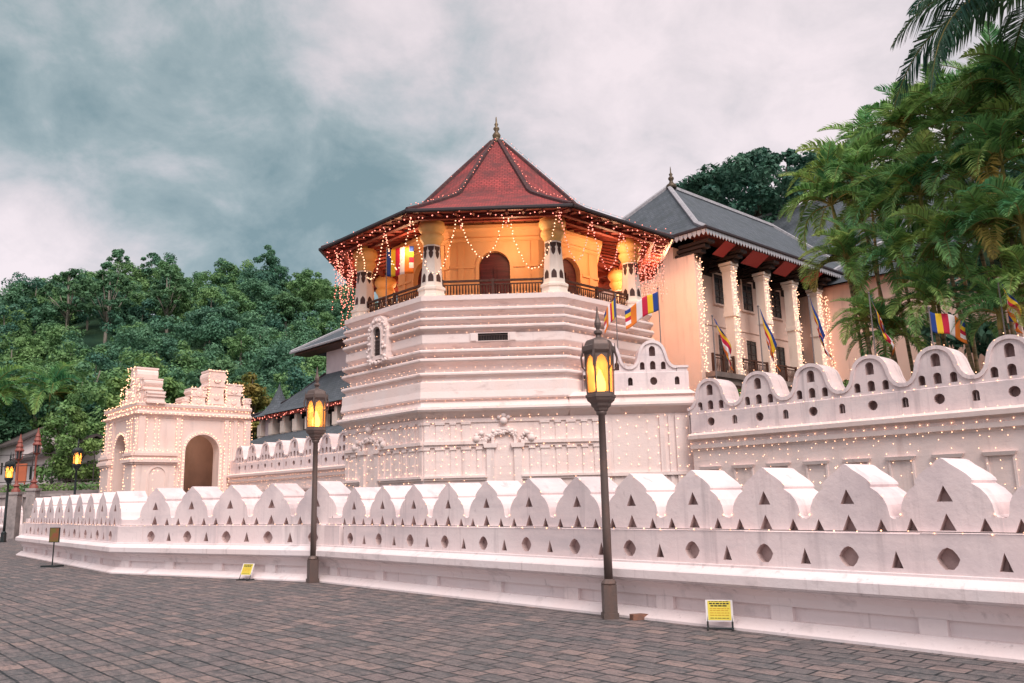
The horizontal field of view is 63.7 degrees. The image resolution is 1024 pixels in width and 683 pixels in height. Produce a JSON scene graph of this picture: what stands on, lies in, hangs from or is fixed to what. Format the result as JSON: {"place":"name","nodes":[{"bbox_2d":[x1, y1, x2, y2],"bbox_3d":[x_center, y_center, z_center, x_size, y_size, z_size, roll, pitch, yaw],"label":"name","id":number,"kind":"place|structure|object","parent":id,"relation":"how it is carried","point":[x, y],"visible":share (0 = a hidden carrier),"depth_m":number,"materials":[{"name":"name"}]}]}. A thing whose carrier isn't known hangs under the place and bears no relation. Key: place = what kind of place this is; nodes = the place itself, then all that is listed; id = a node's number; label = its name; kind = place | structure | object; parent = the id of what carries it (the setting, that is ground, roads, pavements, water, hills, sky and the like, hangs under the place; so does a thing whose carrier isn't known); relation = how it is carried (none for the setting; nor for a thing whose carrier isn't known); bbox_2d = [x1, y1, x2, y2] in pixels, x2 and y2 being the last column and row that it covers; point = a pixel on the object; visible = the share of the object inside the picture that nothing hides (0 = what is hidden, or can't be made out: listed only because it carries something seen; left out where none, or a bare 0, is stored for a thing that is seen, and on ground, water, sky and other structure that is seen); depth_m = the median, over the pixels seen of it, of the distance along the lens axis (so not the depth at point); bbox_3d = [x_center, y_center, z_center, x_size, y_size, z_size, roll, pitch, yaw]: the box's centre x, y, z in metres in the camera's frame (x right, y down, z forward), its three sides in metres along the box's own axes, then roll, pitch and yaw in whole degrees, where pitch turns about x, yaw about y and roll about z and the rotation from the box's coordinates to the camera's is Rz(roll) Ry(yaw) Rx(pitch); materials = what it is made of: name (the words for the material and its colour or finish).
{"place":"outdoors","nodes":[
{"label":"outdoors","id":0,"kind":"place"},
{"bbox_2d":[20,314,327,387],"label":"hill","id":1,"kind":"structure","parent":0,"point":[93,336],"depth_m":167.57,"materials":[{"name":"green plant"}]},
{"bbox_2d":[0,363,35,428],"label":"palm tree","id":2,"kind":"object","parent":1,"relation":"on","point":[3,384],"visible":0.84,"depth_m":88.94,"materials":[{"name":"green plant"}]},
{"bbox_2d":[0,379,43,441],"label":"tree","id":3,"kind":"object","parent":1,"relation":"on","point":[25,415],"visible":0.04,"depth_m":96.07,"materials":[{"name":"green plant"}]},
{"bbox_2d":[2,361,85,415],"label":"palm tree","id":4,"kind":"object","parent":1,"relation":"on","point":[56,377],"visible":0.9,"depth_m":90.20,"materials":[{"name":"green plant"}]},
{"bbox_2d":[23,381,104,440],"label":"tree","id":5,"kind":"object","parent":1,"relation":"on","point":[39,423],"visible":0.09,"depth_m":91.13,"materials":[{"name":"green plant"}]},
{"bbox_2d":[36,268,95,328],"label":"tree","id":6,"kind":"object","parent":1,"relation":"on","point":[72,286],"visible":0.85,"depth_m":151.29,"materials":[{"name":"green plant"}]},
{"bbox_2d":[77,269,138,342],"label":"tree","id":7,"kind":"object","parent":1,"relation":"on","point":[98,285],"visible":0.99,"depth_m":147.68,"materials":[{"name":"green plant"}]},
{"bbox_2d":[100,249,133,276],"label":"tree","id":8,"kind":"object","parent":1,"relation":"on","point":[118,254],"visible":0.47,"depth_m":192.57,"materials":[{"name":"green plant"}]},
{"bbox_2d":[85,352,186,436],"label":"tree","id":9,"kind":"object","parent":1,"relation":"on","point":[113,399],"visible":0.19,"depth_m":83.26,"materials":[{"name":"green plant"}]},
{"bbox_2d":[135,252,163,284],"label":"tree","id":10,"kind":"object","parent":1,"relation":"on","point":[148,270],"visible":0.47,"depth_m":194.04,"materials":[{"name":"green plant"}]},
{"bbox_2d":[143,266,194,332],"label":"tree","id":11,"kind":"object","parent":1,"relation":"on","point":[173,276],"visible":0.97,"depth_m":156.37,"materials":[{"name":"green plant"}]},
{"bbox_2d":[0,244,377,443],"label":"forest","id":12,"kind":"object","parent":1,"relation":"on","point":[240,301],"depth_m":139.11,"materials":[{"name":"green plant"}]},
{"bbox_2d":[181,357,266,411],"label":"tree","id":13,"kind":"object","parent":1,"relation":"on","point":[223,365],"visible":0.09,"depth_m":82.91,"materials":[{"name":"green plant"}]},
{"bbox_2d":[270,291,303,334],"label":"tree","id":14,"kind":"object","parent":1,"relation":"on","point":[285,297],"visible":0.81,"depth_m":161.86,"materials":[{"name":"green plant"}]},
{"bbox_2d":[0,538,1023,682],"bbox_3d":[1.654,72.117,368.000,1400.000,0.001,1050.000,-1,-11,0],"label":"ground","id":15,"kind":"structure","parent":0,"point":[67,624],"depth_m":9.48,"materials":[{"name":"stone"}]},
{"bbox_2d":[0,454,14,541],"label":"street lamp","id":16,"kind":"object","parent":15,"relation":"on","point":[8,479],"visible":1,"depth_m":43.33,"materials":[{"name":"metal"}]},
{"bbox_2d":[0,506,22,535],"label":"moat wall","id":17,"kind":"structure","parent":15,"relation":"on","point":[2,508],"depth_m":52.75,"materials":[{"name":"white paint"}]},
{"bbox_2d":[5,435,23,538],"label":"lantern post","id":18,"kind":"object","parent":15,"relation":"on","point":[14,512],"visible":0.98,"depth_m":48.99,"materials":[{"name":"red stone"}]},
{"bbox_2d":[24,428,41,521],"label":"lantern post","id":19,"kind":"object","parent":15,"relation":"on","point":[33,490],"visible":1,"depth_m":49.19,"materials":[{"name":"red stone"}]},
{"bbox_2d":[0,424,70,484],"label":"white building","id":20,"kind":"structure","parent":15,"relation":"on","point":[8,447],"depth_m":82.95,"materials":[{"name":"clear paint"}]},
{"bbox_2d":[0,493,90,523],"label":"stone wall","id":21,"kind":"structure","parent":15,"relation":"on","point":[2,499],"depth_m":55.90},
{"bbox_2d":[0,482,99,494],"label":"terrace bank","id":22,"kind":"structure","parent":15,"relation":"on","point":[54,491],"depth_m":62.51,"materials":[{"name":"stone"}]},
{"bbox_2d":[15,463,27,483],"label":"orange board","id":23,"kind":"object","parent":22,"relation":"on","point":[22,474],"visible":0.62,"depth_m":67.67,"materials":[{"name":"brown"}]},
{"bbox_2d":[0,481,99,491],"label":"hedge","id":24,"kind":"object","parent":22,"relation":"on","point":[82,485],"visible":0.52,"depth_m":62.84,"materials":[{"name":"green plant"}]},
{"bbox_2d":[0,451,103,487],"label":"fence","id":25,"kind":"object","parent":22,"relation":"on","point":[71,480],"visible":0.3,"depth_m":66.57,"materials":[{"name":"grey metal"}]},
{"bbox_2d":[33,404,104,483],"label":"tree","id":26,"kind":"object","parent":22,"relation":"on","point":[78,426],"visible":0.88,"depth_m":67.63,"materials":[{"name":"green plant"}]},
{"bbox_2d":[40,527,63,566],"bbox_3d":[-13.168,5.907,23.668,0.520,1.100,0.320,-5,-11,17],"label":"standing sign","id":27,"kind":"object","parent":15,"relation":"on","point":[54,535],"visible":1,"depth_m":23.69,"materials":[{"name":"metal"}]},
{"bbox_2d":[5,433,104,484],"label":"tree","id":28,"kind":"object","parent":15,"relation":"on","point":[42,458],"visible":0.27,"depth_m":72.26,"materials":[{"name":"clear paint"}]},
{"bbox_2d":[71,439,83,494],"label":"street lamp","id":29,"kind":"object","parent":15,"relation":"on","point":[77,465],"visible":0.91,"depth_m":43.58,"materials":[{"name":"metal"}]},
{"bbox_2d":[96,367,251,496],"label":"gatehouse","id":30,"kind":"object","parent":15,"relation":"on","point":[203,463],"visible":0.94,"depth_m":56.65,"materials":[{"name":"paint"}]},
{"bbox_2d":[99,400,253,491],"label":"string lights","id":31,"kind":"object","parent":30,"relation":"attached to","point":[158,437],"visible":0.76,"depth_m":55.74},
{"bbox_2d":[120,366,244,406],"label":"string lights","id":32,"kind":"object","parent":30,"relation":"attached to","point":[191,387],"visible":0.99,"depth_m":57.10},
{"bbox_2d":[236,563,254,580],"bbox_3d":[-5.827,5.040,18.017,0.320,0.345,0.240,-7,-12,25],"label":"notice board","id":33,"kind":"object","parent":15,"relation":"on","point":[247,568],"visible":1,"depth_m":18.05,"materials":[{"name":"metal"}]},
{"bbox_2d":[233,372,271,440],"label":"tree","id":34,"kind":"object","parent":15,"relation":"on","point":[255,391],"visible":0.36,"depth_m":75.64,"materials":[{"name":"green plant"}]},
{"bbox_2d":[254,384,293,435],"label":"turret roof","id":35,"kind":"structure","parent":15,"relation":"on","point":[277,400],"depth_m":65.60,"materials":[{"name":"grey tile"}]},
{"bbox_2d":[226,431,345,491],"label":"wall","id":36,"kind":"structure","parent":15,"relation":"on","point":[292,466],"depth_m":51.22,"materials":[{"name":"paint"}]},
{"bbox_2d":[250,326,350,444],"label":"temple hall","id":37,"kind":"structure","parent":15,"relation":"on","point":[331,346],"depth_m":62.91,"materials":[{"name":"white paint"}]},
{"bbox_2d":[303,367,328,582],"bbox_3d":[-4.188,2.774,17.509,0.575,4.531,0.502,5,-13,-31],"label":"street lamp","id":38,"kind":"object","parent":15,"relation":"on","point":[315,396],"visible":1,"depth_m":17.51,"materials":[{"name":"metal"}]},
{"bbox_2d":[318,117,674,490],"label":"octagon pavilion","id":39,"kind":"structure","parent":15,"relation":"on","point":[465,279],"depth_m":31.99,"materials":[{"name":"paint"}]},
{"bbox_2d":[332,250,355,328],"bbox_3d":[-7.274,-2.011,36.522,1.165,3.713,4.374,-1,-11,0],"label":"light curtain","id":40,"kind":"object","parent":39,"relation":"hanging from","point":[342,275],"visible":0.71,"depth_m":35.59,"materials":[{"name":"orange plastic"}]},
{"bbox_2d":[366,316,394,365],"bbox_3d":[-5.239,-0.015,32.691,0.495,1.952,1.407,9,-15,-42],"label":"window frame","id":41,"kind":"structure","parent":39,"relation":"in","point":[378,350],"depth_m":32.52,"materials":[{"name":"paint"}]},
{"bbox_2d":[386,246,413,306],"bbox_3d":[-4.558,-2.628,33.372,1.229,2.625,0.086,-4,-11,14],"label":"flag","id":42,"kind":"object","parent":39,"relation":"attached to","point":[406,265],"visible":0.95,"depth_m":33.47,"materials":[{"name":"multicoloured fabric"}]},
{"bbox_2d":[409,217,456,273],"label":"string lights","id":43,"kind":"object","parent":39,"relation":"hanging from","point":[419,247],"visible":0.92,"depth_m":31.14,"materials":[{"name":"white plastic"}]},
{"bbox_2d":[341,291,652,430],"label":"string lights","id":44,"kind":"object","parent":39,"relation":"attached to","point":[485,366],"visible":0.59,"depth_m":30.80},
{"bbox_2d":[506,209,556,268],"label":"string lights","id":45,"kind":"object","parent":39,"relation":"attached to","point":[518,249],"visible":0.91,"depth_m":30.88,"materials":[{"name":"white plastic"}]},
{"bbox_2d":[604,293,617,347],"bbox_3d":[3.818,-0.338,31.574,0.606,3.175,0.153,4,-12,-24],"label":"flag","id":46,"kind":"object","parent":39,"relation":"attached to","point":[610,314],"visible":1,"depth_m":31.68,"materials":[{"name":"multicoloured fabric"}]},
{"bbox_2d":[625,287,660,342],"bbox_3d":[5.067,-0.465,31.728,1.494,3.425,0.131,2,-11,-15],"label":"flag","id":47,"kind":"object","parent":39,"relation":"attached to","point":[635,313],"visible":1,"depth_m":31.85,"materials":[{"name":"multicoloured fabric"}]},
{"bbox_2d":[634,240,667,298],"bbox_3d":[6.168,-2.666,36.487,1.342,3.195,4.902,-3,-11,10],"label":"light curtain","id":48,"kind":"object","parent":39,"relation":"hanging from","point":[640,259],"visible":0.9,"depth_m":35.09,"materials":[{"name":"orange plastic"}]},
{"bbox_2d":[15,458,1023,662],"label":"moat wall","id":49,"kind":"structure","parent":15,"relation":"on","point":[955,594],"depth_m":11.11,"materials":[{"name":"white paint"}]},
{"bbox_2d":[120,485,336,525],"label":"string lights","id":50,"kind":"object","parent":49,"relation":"attached to","point":[247,524],"visible":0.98,"depth_m":18.30,"materials":[{"name":"white plastic"}]},
{"bbox_2d":[326,462,1023,535],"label":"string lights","id":51,"kind":"object","parent":49,"relation":"attached to","point":[882,495],"visible":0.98,"depth_m":10.27,"materials":[{"name":"white plastic"}]},
{"bbox_2d":[580,307,618,619],"bbox_3d":[1.272,1.610,11.477,0.546,4.301,0.477,0,-11,-6],"label":"street lamp","id":52,"kind":"object","parent":15,"relation":"on","point":[600,399],"visible":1,"depth_m":11.48,"materials":[{"name":"metal"}]},
{"bbox_2d":[629,613,647,620],"bbox_3d":[1.684,3.648,10.921,0.220,0.070,0.120,2,-11,-17],"label":"brick","id":53,"kind":"object","parent":15,"relation":"on","point":[637,616],"visible":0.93,"depth_m":10.87,"materials":[{"name":"brown brick"}]},
{"bbox_2d":[705,600,733,630],"bbox_3d":[2.511,3.306,9.965,0.320,0.345,0.240,-4,-11,14],"label":"notice board","id":54,"kind":"object","parent":15,"relation":"on","point":[719,610],"visible":1,"depth_m":9.95,"materials":[{"name":"metal"}]},
{"bbox_2d":[599,167,996,458],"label":"palace","id":55,"kind":"structure","parent":15,"relation":"on","point":[721,242],"depth_m":44.62,"materials":[{"name":"beige paint"}]},
{"bbox_2d":[696,256,709,371],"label":"string lights","id":56,"kind":"object","parent":55,"relation":"attached to","point":[701,317],"visible":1,"depth_m":39.73},
{"bbox_2d":[712,273,723,306],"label":"window","id":57,"kind":"structure","parent":55,"relation":"in","point":[717,284],"depth_m":43.66,"materials":[{"name":"black glass"}]},
{"bbox_2d":[716,333,727,371],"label":"window","id":58,"kind":"structure","parent":55,"relation":"in","point":[720,350],"depth_m":42.94,"materials":[{"name":"brown paint"}]},
{"bbox_2d":[731,271,745,374],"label":"string lights","id":59,"kind":"object","parent":55,"relation":"on","point":[737,324],"visible":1,"depth_m":41.65},
{"bbox_2d":[740,279,755,313],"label":"window","id":60,"kind":"structure","parent":55,"relation":"in","point":[747,297],"depth_m":45.53,"materials":[{"name":"black glass"}]},
{"bbox_2d":[744,338,758,372],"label":"window","id":61,"kind":"structure","parent":55,"relation":"in","point":[751,350],"depth_m":44.94,"materials":[{"name":"pink paint"}]},
{"bbox_2d":[769,288,783,320],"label":"window","id":62,"kind":"structure","parent":55,"relation":"in","point":[775,301],"depth_m":47.54,"materials":[{"name":"black glass"}]},
{"bbox_2d":[774,345,786,379],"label":"window","id":63,"kind":"structure","parent":55,"relation":"in","point":[780,352],"depth_m":46.97,"materials":[{"name":"pink paint"}]},
{"bbox_2d":[792,286,804,365],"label":"string lights","id":64,"kind":"object","parent":55,"relation":"on","point":[797,325],"visible":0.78,"depth_m":45.89},
{"bbox_2d":[687,334,1023,494],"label":"wall","id":65,"kind":"structure","parent":15,"relation":"on","point":[798,421],"depth_m":24.57,"materials":[{"name":"paint"}]},
{"bbox_2d":[757,305,780,371],"bbox_3d":[9.034,0.645,28.824,0.624,3.975,0.285,-1,-11,0],"label":"flag","id":66,"kind":"object","parent":65,"relation":"attached to","point":[771,342],"visible":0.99,"depth_m":28.96,"materials":[{"name":"multicoloured fabric"}]},
{"bbox_2d":[807,295,833,365],"bbox_3d":[10.350,0.351,27.449,0.669,3.975,0.284,-1,-11,0],"label":"flag","id":67,"kind":"object","parent":65,"relation":"attached to","point":[819,328],"visible":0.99,"depth_m":27.60,"materials":[{"name":"multicoloured fabric"}]},
{"bbox_2d":[689,332,1018,488],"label":"string lights","id":68,"kind":"object","parent":65,"relation":"attached to","point":[850,419],"visible":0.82,"depth_m":24.87},
{"bbox_2d":[867,292,894,355],"bbox_3d":[11.755,0.194,26.002,0.685,3.675,0.286,-1,-11,0],"label":"flag","id":69,"kind":"object","parent":65,"relation":"attached to","point":[887,338],"visible":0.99,"depth_m":26.11,"materials":[{"name":"multicoloured fabric"}]},
{"bbox_2d":[756,169,1015,262],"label":"hall","id":70,"kind":"structure","parent":15,"relation":"on","point":[788,227],"depth_m":69.44,"materials":[{"name":"grey paint"}]},
{"bbox_2d":[819,225,1023,336],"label":"side wing","id":71,"kind":"structure","parent":15,"relation":"on","point":[834,280],"depth_m":47.68,"materials":[{"name":"beige paint"}]},
{"bbox_2d":[0,0,1023,329],"label":"sky","id":72,"kind":"structure","parent":0,"point":[199,132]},
{"bbox_2d":[423,340,694,484],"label":"terrace wall","id":73,"kind":"structure","parent":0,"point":[652,368],"depth_m":29.90,"materials":[{"name":"paint"}]},
{"bbox_2d":[426,417,599,482],"bbox_3d":[0.010,3.931,29.848,6.385,2.422,0.053,-2,-11,2],"label":"light net","id":74,"kind":"object","parent":73,"relation":"attached to","point":[505,446],"visible":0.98,"depth_m":29.84,"materials":[{"name":"white"}]},
{"bbox_2d":[927,306,967,344],"bbox_3d":[13.009,0.295,24.422,1.008,2.825,0.154,-3,-11,8],"label":"flag","id":75,"kind":"object","parent":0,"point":[942,323],"visible":0.94,"depth_m":24.54,"materials":[{"name":"multicoloured fabric"}]},
{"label":"terrace","id":76,"kind":"structure","parent":0,"visible":0},
{"bbox_2d":[711,315,733,378],"bbox_3d":[7.770,0.937,30.197,0.682,3.975,0.286,-1,-11,0],"label":"flag","id":77,"kind":"object","parent":76,"relation":"on","point":[726,345],"visible":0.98,"depth_m":30.36,"materials":[{"name":"multicoloured fabric"}]},
{"bbox_2d":[675,145,856,222],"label":"tree","id":78,"kind":"object","parent":76,"relation":"on","point":[730,181],"visible":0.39,"depth_m":74.11,"materials":[{"name":"green plant"}]},
{"bbox_2d":[778,141,877,345],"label":"palm tree","id":79,"kind":"object","parent":76,"relation":"on","point":[818,188],"visible":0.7,"depth_m":32.11,"materials":[{"name":"green plant"}]},
{"bbox_2d":[787,125,906,363],"bbox_3d":[13.471,-2.040,31.297,4.155,12.989,4.819,7,-14,-36],"label":"palm tree","id":80,"kind":"object","parent":76,"relation":"on","point":[860,154],"visible":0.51,"depth_m":31.67,"materials":[{"name":"green plant"}]},
{"bbox_2d":[798,217,896,354],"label":"palm tree","id":81,"kind":"object","parent":76,"relation":"on","point":[844,241],"visible":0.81,"depth_m":29.65,"materials":[{"name":"green plant"}]},
{"bbox_2d":[814,104,908,356],"bbox_3d":[14.947,-2.418,33.487,4.795,14.486,4.402,-1,-11,0],"label":"palm tree","id":82,"kind":"object","parent":76,"relation":"on","point":[859,111],"visible":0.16,"depth_m":33.99,"materials":[{"name":"green plant"}]},
{"bbox_2d":[828,286,908,354],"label":"palm tree","id":83,"kind":"object","parent":76,"relation":"on","point":[863,311],"visible":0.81,"depth_m":27.38,"materials":[{"name":"green plant"}]},
{"bbox_2d":[823,161,944,375],"bbox_3d":[13.687,-1.238,30.176,4.226,10.978,4.177,-1,-11,0],"label":"palm tree","id":84,"kind":"object","parent":76,"relation":"on","point":[875,185],"visible":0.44,"depth_m":30.52,"materials":[{"name":"green plant"}]},
{"bbox_2d":[841,296,939,360],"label":"palm tree","id":85,"kind":"object","parent":76,"relation":"on","point":[894,331],"visible":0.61,"depth_m":27.36,"materials":[{"name":"green plant"}]},
{"bbox_2d":[836,78,949,345],"bbox_3d":[15.402,-3.059,31.456,4.850,14.959,4.623,-1,-11,0],"label":"palm tree","id":86,"kind":"object","parent":76,"relation":"on","point":[883,107],"visible":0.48,"depth_m":32.26,"materials":[{"name":"green plant"}]},
{"bbox_2d":[843,213,964,348],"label":"palm tree","id":87,"kind":"object","parent":76,"relation":"on","point":[889,235],"visible":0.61,"depth_m":27.93,"materials":[{"name":"green plant"}]},
{"bbox_2d":[847,129,969,346],"bbox_3d":[14.119,-1.804,28.170,4.174,11.312,3.999,-8,-13,32],"label":"palm tree","id":88,"kind":"object","parent":76,"relation":"on","point":[909,186],"visible":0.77,"depth_m":28.52,"materials":[{"name":"green plant"}]},
{"bbox_2d":[880,60,984,373],"bbox_3d":[16.258,-3.207,29.868,4.708,14.612,4.407,-9,-13,34],"label":"palm tree","id":89,"kind":"object","parent":76,"relation":"on","point":[923,110],"visible":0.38,"depth_m":30.56,"materials":[{"name":"green plant"}]},
{"bbox_2d":[879,259,987,344],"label":"palm tree","id":90,"kind":"object","parent":76,"relation":"on","point":[934,286],"visible":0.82,"depth_m":26.04,"materials":[{"name":"green plant"}]},
{"bbox_2d":[881,185,1020,373],"bbox_3d":[13.865,-0.832,25.997,3.693,8.608,3.668,-1,-11,0],"label":"palm tree","id":91,"kind":"object","parent":76,"relation":"on","point":[943,218],"visible":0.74,"depth_m":26.30,"materials":[{"name":"green plant"}]},
{"bbox_2d":[887,124,1023,334],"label":"palm tree","id":92,"kind":"object","parent":76,"relation":"on","point":[937,180],"visible":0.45,"depth_m":27.66,"materials":[{"name":"green plant"}]},
{"bbox_2d":[890,0,1023,110],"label":"palm tree","id":93,"kind":"object","parent":76,"relation":"on","point":[945,42],"visible":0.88,"depth_m":26.44,"materials":[{"name":"green plant"}]},
{"bbox_2d":[903,21,1020,334],"bbox_3d":[17.060,-3.593,28.551,4.755,14.838,4.500,7,-14,-38],"label":"palm tree","id":94,"kind":"object","parent":76,"relation":"on","point":[987,37],"visible":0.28,"depth_m":29.03,"materials":[{"name":"green plant"}]},
{"bbox_2d":[902,65,1023,329],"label":"palm tree","id":95,"kind":"object","parent":76,"relation":"on","point":[962,96],"visible":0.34,"depth_m":28.87,"materials":[{"name":"green plant"}]},
{"bbox_2d":[907,157,1023,358],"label":"tree","id":96,"kind":"object","parent":76,"relation":"on","point":[984,338],"visible":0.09,"depth_m":37.35,"materials":[{"name":"green plant"}]},
{"bbox_2d":[915,177,1023,334],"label":"palm tree","id":97,"kind":"object","parent":76,"relation":"on","point":[970,192],"visible":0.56,"depth_m":25.33,"materials":[{"name":"green plant"}]},
{"bbox_2d":[925,107,1023,318],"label":"palm tree","id":98,"kind":"object","parent":76,"relation":"on","point":[993,145],"visible":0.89,"depth_m":25.62,"materials":[{"name":"green plant"}]},
{"bbox_2d":[940,38,1023,145],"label":"palm tree","id":99,"kind":"object","parent":76,"relation":"on","point":[1011,71],"visible":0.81,"depth_m":27.37,"materials":[{"name":"green plant"}]},
{"bbox_2d":[950,275,1023,345],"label":"palm tree","id":100,"kind":"object","parent":76,"relation":"on","point":[993,303],"visible":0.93,"depth_m":24.06,"materials":[{"name":"green plant"}]},
{"bbox_2d":[950,90,1023,186],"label":"palm tree","id":101,"kind":"object","parent":76,"relation":"on","point":[999,105],"visible":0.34,"depth_m":26.59,"materials":[{"name":"green plant"}]},
{"bbox_2d":[958,242,1023,322],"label":"palm tree","id":102,"kind":"object","parent":76,"relation":"on","point":[1015,272],"visible":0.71,"depth_m":24.25,"materials":[{"name":"green plant"}]},
{"bbox_2d":[959,172,1023,269],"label":"palm tree","id":103,"kind":"object","parent":76,"relation":"on","point":[1010,196],"visible":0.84,"depth_m":24.53,"materials":[{"name":"green plant"}]},
{"bbox_2d":[998,283,1022,334],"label":"flag","id":104,"kind":"object","parent":76,"relation":"on","point":[1011,301],"visible":0.65,"depth_m":23.40,"materials":[{"name":"multicoloured fabric"}]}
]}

